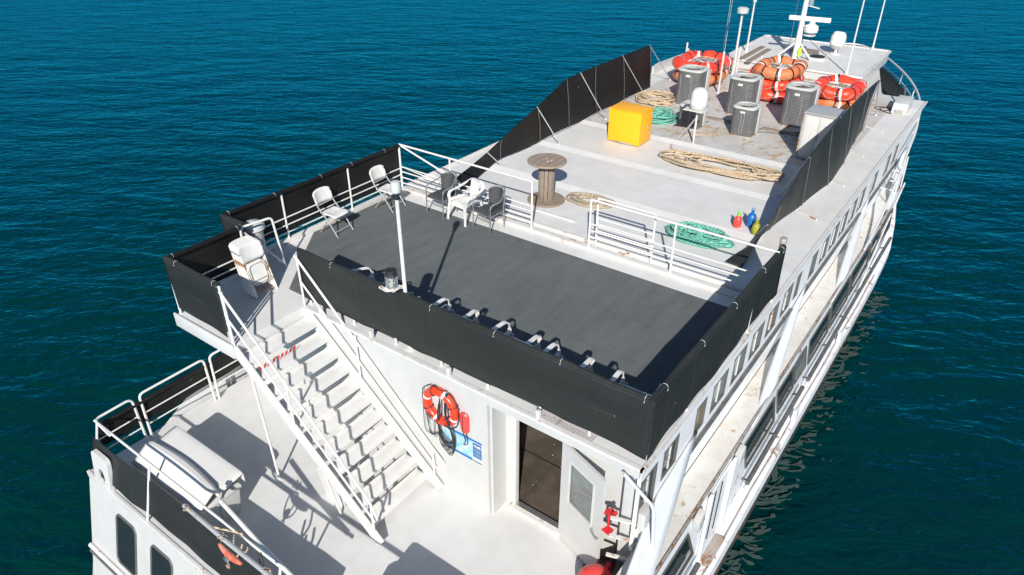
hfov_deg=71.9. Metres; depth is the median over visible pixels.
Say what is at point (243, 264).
folded chair
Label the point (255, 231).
mushroom vent
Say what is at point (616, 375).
plastic armchair
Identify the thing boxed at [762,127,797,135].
deck timber
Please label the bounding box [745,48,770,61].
roof plank
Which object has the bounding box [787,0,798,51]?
antenna
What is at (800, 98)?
air conditioner
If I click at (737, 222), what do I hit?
fender
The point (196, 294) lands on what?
canvas screen
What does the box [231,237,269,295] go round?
folded chair
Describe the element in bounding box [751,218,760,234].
fender
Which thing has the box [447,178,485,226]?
plastic armchair
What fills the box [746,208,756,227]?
fender
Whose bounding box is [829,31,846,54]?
satellite radome
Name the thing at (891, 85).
canvas screen
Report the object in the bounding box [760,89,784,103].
life float
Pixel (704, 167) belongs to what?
rope coil
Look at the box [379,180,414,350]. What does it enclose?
lantern mast
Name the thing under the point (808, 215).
deck strut
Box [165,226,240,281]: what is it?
canvas screen
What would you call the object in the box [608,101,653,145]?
yellow box
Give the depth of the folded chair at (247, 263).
12.49 m
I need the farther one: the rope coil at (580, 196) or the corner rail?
the rope coil at (580, 196)
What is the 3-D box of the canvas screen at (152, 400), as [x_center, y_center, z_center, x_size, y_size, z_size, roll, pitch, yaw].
[-6.394,1.984,13.536,0.116,0.546,3.052,20,37,30]
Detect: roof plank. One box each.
[737,46,764,59]
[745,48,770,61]
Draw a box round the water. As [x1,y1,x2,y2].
[0,0,1023,574]
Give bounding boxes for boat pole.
[182,503,271,574]
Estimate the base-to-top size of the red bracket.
0.502 m
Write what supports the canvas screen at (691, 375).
attached to the excursion ship
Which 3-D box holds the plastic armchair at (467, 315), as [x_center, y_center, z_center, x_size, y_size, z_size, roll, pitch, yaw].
[-0.940,0.571,11.048,0.681,0.924,0.711,19,36,29]
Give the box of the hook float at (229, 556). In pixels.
[218,543,241,568]
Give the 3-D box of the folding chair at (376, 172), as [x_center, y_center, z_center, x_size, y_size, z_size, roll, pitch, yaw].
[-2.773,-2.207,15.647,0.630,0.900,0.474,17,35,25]
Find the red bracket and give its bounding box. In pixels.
[601,508,617,535]
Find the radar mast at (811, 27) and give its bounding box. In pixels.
[776,0,830,60]
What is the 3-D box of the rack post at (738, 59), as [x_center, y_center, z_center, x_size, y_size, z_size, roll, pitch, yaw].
[8.017,-8.006,25.038,0.152,1.050,0.160,21,37,30]
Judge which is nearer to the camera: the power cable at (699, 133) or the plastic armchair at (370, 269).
the plastic armchair at (370, 269)
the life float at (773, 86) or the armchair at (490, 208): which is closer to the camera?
the armchair at (490, 208)
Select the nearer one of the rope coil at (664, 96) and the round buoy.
the round buoy
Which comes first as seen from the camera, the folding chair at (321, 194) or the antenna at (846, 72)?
the folding chair at (321, 194)
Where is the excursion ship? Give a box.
[87,35,927,574]
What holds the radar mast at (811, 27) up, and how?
on the excursion ship
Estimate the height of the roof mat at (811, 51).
0.018 m
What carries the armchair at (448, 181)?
on the excursion ship
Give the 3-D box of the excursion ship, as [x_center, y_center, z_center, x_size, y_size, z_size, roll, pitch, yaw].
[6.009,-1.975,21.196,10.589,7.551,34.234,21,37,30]
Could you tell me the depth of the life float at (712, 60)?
24.32 m
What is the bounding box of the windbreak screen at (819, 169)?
[726,79,879,266]
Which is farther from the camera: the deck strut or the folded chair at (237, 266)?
the deck strut
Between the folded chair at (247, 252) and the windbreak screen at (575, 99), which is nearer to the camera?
the folded chair at (247, 252)
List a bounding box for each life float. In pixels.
[672,50,732,74]
[672,68,728,84]
[751,55,807,81]
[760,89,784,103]
[762,74,804,91]
[814,74,866,101]
[817,97,858,109]
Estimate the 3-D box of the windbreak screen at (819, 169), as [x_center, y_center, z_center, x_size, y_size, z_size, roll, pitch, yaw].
[7.668,-3.506,17.164,0.818,1.557,11.641,21,37,30]
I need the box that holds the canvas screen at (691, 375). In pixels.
[647,244,786,459]
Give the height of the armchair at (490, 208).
0.854 m
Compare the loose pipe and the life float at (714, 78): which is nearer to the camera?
the loose pipe
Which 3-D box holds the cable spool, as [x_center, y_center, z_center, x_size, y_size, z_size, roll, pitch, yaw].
[0.780,-2.423,15.923,0.880,0.984,0.880,21,37,30]
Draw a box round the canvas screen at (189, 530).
[92,436,262,574]
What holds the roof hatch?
on the excursion ship
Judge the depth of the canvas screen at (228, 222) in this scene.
12.90 m
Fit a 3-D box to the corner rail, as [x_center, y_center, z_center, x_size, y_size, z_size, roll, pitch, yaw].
[1.478,3.562,9.758,1.280,2.536,0.672,-18,36,-27]
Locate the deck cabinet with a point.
(819, 122)
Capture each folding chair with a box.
[312,186,353,237]
[369,165,405,212]
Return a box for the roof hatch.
[806,54,827,61]
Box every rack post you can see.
[716,51,724,93]
[735,46,740,72]
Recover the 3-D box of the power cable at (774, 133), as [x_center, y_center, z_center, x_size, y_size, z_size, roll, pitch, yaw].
[7.672,-4.420,20.119,1.571,0.042,0.215,-1,31,-2]
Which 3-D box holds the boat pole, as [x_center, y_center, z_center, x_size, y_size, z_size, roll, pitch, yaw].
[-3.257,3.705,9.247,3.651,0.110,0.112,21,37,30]
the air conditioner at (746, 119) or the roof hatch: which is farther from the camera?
the roof hatch
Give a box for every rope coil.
[565,192,615,208]
[635,90,675,105]
[652,107,677,124]
[659,143,784,180]
[665,221,734,248]
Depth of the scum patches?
16.56 m
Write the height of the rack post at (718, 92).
1.350 m
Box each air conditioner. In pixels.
[675,64,711,104]
[677,100,708,129]
[724,72,763,114]
[729,101,762,137]
[778,81,820,128]
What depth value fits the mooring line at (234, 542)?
10.12 m
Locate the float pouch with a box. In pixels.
[460,412,468,444]
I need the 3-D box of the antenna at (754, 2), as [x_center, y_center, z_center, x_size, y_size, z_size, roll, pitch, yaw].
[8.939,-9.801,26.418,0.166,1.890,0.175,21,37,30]
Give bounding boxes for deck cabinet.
[795,104,846,158]
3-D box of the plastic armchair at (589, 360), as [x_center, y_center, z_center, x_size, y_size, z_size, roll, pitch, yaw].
[0.740,1.208,10.001,0.682,0.924,0.711,20,37,29]
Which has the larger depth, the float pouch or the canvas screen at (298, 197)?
the canvas screen at (298, 197)
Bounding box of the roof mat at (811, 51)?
[787,48,818,53]
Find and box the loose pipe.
[219,499,293,574]
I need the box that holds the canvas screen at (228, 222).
[220,214,244,230]
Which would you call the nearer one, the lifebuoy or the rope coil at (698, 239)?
the lifebuoy
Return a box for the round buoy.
[577,563,611,574]
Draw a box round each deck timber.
[707,116,731,123]
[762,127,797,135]
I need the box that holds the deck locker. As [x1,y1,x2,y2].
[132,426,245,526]
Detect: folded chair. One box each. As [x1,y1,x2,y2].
[228,235,267,293]
[229,236,266,294]
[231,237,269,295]
[232,237,269,296]
[233,238,270,296]
[234,239,272,297]
[235,239,276,298]
[237,240,277,298]
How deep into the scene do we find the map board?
11.33 m
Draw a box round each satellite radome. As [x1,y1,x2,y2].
[677,87,708,143]
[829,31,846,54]
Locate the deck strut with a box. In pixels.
[799,210,816,220]
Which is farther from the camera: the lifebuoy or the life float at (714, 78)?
the life float at (714, 78)
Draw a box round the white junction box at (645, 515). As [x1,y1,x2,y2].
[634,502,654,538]
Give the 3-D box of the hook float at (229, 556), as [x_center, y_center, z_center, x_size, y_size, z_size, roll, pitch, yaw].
[-3.846,3.783,9.694,0.487,0.449,0.090,21,37,30]
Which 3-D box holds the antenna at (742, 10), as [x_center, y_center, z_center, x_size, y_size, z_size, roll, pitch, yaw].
[7.907,-8.571,24.716,0.400,2.350,0.400,21,37,30]
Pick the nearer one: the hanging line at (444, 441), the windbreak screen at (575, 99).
the hanging line at (444, 441)
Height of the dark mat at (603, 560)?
0.026 m
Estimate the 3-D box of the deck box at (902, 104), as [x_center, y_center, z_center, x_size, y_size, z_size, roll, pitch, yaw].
[12.205,-5.817,21.927,0.420,0.548,1.323,21,37,30]
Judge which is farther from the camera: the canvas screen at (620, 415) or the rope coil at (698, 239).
the rope coil at (698, 239)
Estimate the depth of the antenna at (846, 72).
23.67 m
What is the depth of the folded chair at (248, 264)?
12.48 m
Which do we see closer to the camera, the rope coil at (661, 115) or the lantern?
the lantern
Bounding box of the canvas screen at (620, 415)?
[296,248,656,459]
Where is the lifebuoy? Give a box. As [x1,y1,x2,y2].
[422,384,458,429]
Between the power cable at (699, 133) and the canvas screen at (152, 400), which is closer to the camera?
the canvas screen at (152, 400)
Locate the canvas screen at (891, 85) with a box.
[879,67,906,96]
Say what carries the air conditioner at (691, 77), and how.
on the excursion ship
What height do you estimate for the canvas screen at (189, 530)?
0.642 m
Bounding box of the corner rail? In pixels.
[606,472,654,560]
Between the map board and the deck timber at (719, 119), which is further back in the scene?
the deck timber at (719, 119)
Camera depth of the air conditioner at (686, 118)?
20.33 m
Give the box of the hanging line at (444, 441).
[423,393,454,455]
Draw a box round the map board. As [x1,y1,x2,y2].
[443,426,482,465]
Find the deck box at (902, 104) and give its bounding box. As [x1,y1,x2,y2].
[891,86,913,114]
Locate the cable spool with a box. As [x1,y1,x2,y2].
[527,153,566,207]
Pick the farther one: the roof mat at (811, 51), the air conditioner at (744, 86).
the roof mat at (811, 51)
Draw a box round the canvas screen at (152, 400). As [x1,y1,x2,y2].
[95,353,240,445]
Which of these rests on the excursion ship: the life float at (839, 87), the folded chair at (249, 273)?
the folded chair at (249, 273)
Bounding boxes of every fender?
[733,211,741,227]
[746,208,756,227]
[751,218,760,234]
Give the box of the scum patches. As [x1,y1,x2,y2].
[720,291,888,574]
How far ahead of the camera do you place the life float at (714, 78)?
24.27 m
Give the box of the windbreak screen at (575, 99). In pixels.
[456,45,670,190]
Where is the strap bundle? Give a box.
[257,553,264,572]
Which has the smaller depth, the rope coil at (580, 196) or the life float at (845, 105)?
the rope coil at (580, 196)
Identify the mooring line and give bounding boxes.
[187,508,243,557]
[233,533,248,552]
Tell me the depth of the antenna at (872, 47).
26.84 m
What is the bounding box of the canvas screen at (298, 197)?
[222,144,399,239]
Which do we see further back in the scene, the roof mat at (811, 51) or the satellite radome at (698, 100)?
the roof mat at (811, 51)
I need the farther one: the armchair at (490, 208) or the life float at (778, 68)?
the life float at (778, 68)
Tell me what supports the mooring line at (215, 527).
hanging from the boat pole
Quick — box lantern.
[384,267,397,289]
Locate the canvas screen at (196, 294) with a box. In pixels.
[162,256,227,336]
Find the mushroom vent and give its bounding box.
[242,219,268,263]
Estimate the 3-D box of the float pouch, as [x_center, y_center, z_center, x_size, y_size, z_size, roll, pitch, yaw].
[-0.750,2.244,11.081,0.177,0.708,0.088,21,37,30]
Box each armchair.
[352,267,379,281]
[425,171,456,218]
[433,298,478,323]
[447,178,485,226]
[472,185,505,234]
[491,321,541,349]
[542,343,594,371]
[610,370,661,395]
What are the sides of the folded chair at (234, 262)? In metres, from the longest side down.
0.985 x 0.476 x 0.060 m
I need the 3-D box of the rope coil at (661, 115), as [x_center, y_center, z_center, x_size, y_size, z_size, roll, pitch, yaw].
[4.364,-5.159,21.119,1.166,0.252,1.172,21,37,30]
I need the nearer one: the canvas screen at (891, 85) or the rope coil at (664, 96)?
the rope coil at (664, 96)
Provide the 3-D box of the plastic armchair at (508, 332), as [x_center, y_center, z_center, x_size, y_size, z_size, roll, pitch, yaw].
[0.008,0.917,10.479,0.682,0.924,0.711,21,37,31]
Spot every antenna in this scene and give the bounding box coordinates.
[729,7,748,76]
[744,0,756,51]
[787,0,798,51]
[844,0,864,73]
[871,0,885,49]
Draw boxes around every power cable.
[682,127,729,135]
[758,131,799,133]
[875,106,891,113]
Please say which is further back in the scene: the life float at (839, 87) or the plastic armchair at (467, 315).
the life float at (839, 87)
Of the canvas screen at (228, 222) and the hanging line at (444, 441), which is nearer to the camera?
the hanging line at (444, 441)
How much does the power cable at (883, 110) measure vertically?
0.024 m
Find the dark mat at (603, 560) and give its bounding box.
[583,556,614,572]

